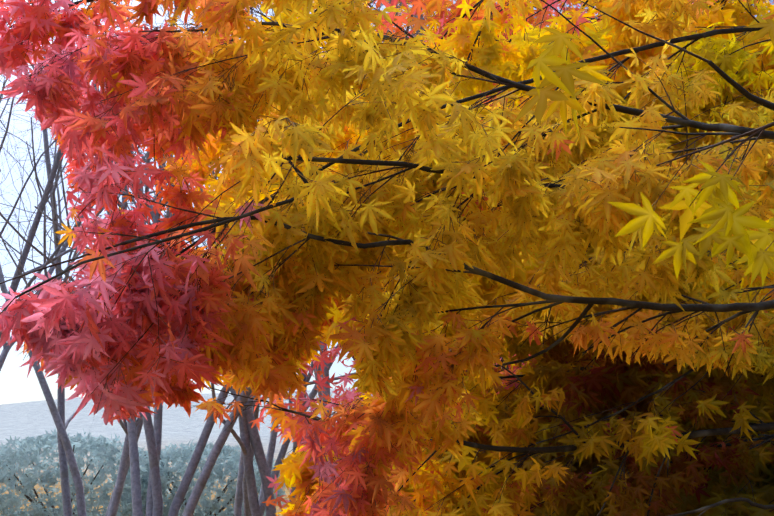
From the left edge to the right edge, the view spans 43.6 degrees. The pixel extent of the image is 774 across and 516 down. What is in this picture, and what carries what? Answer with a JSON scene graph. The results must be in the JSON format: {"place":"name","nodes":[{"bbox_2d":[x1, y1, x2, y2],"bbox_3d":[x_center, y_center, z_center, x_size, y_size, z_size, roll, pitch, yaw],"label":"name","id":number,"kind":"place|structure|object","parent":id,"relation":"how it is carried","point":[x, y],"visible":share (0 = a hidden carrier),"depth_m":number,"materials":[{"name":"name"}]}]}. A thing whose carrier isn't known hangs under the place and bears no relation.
{"place":"outdoors","nodes":[
{"label":"outdoors","id":0,"kind":"place"},
{"bbox_2d":[0,387,371,515],"bbox_3d":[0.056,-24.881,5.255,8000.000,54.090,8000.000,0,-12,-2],"label":"ground","id":1,"kind":"structure","parent":0,"point":[24,420],"depth_m":303.17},
{"bbox_2d":[6,445,236,515],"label":"shrubs","id":2,"kind":"object","parent":1,"relation":"on","point":[46,491],"visible":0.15,"depth_m":22.96,"materials":[{"name":"green plant"}]},
{"bbox_2d":[0,428,286,515],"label":"shrub leaves","id":3,"kind":"object","parent":2,"relation":"attached to","point":[100,449],"visible":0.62,"depth_m":22.83,"materials":[{"name":"green plant"}]},
{"bbox_2d":[0,0,773,515],"bbox_3d":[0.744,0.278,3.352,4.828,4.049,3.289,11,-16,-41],"label":"maple tree","id":4,"kind":"object","parent":1,"relation":"on","point":[736,132],"visible":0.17,"depth_m":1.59,"materials":[{"name":"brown plant"}]},
{"bbox_2d":[0,0,773,515],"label":"bare trees","id":5,"kind":"object","parent":1,"relation":"on","point":[250,446],"visible":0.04,"depth_m":12.41,"materials":[{"name":"grey plant"}]},
{"bbox_2d":[162,0,773,510],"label":"autumn trees","id":6,"kind":"object","parent":1,"relation":"on","point":[493,102],"depth_m":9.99,"materials":[{"name":"plant"}]},
{"bbox_2d":[0,0,773,404],"label":"sky","id":7,"kind":"structure","parent":0,"point":[15,387],"materials":[{"name":"white"}]}
]}

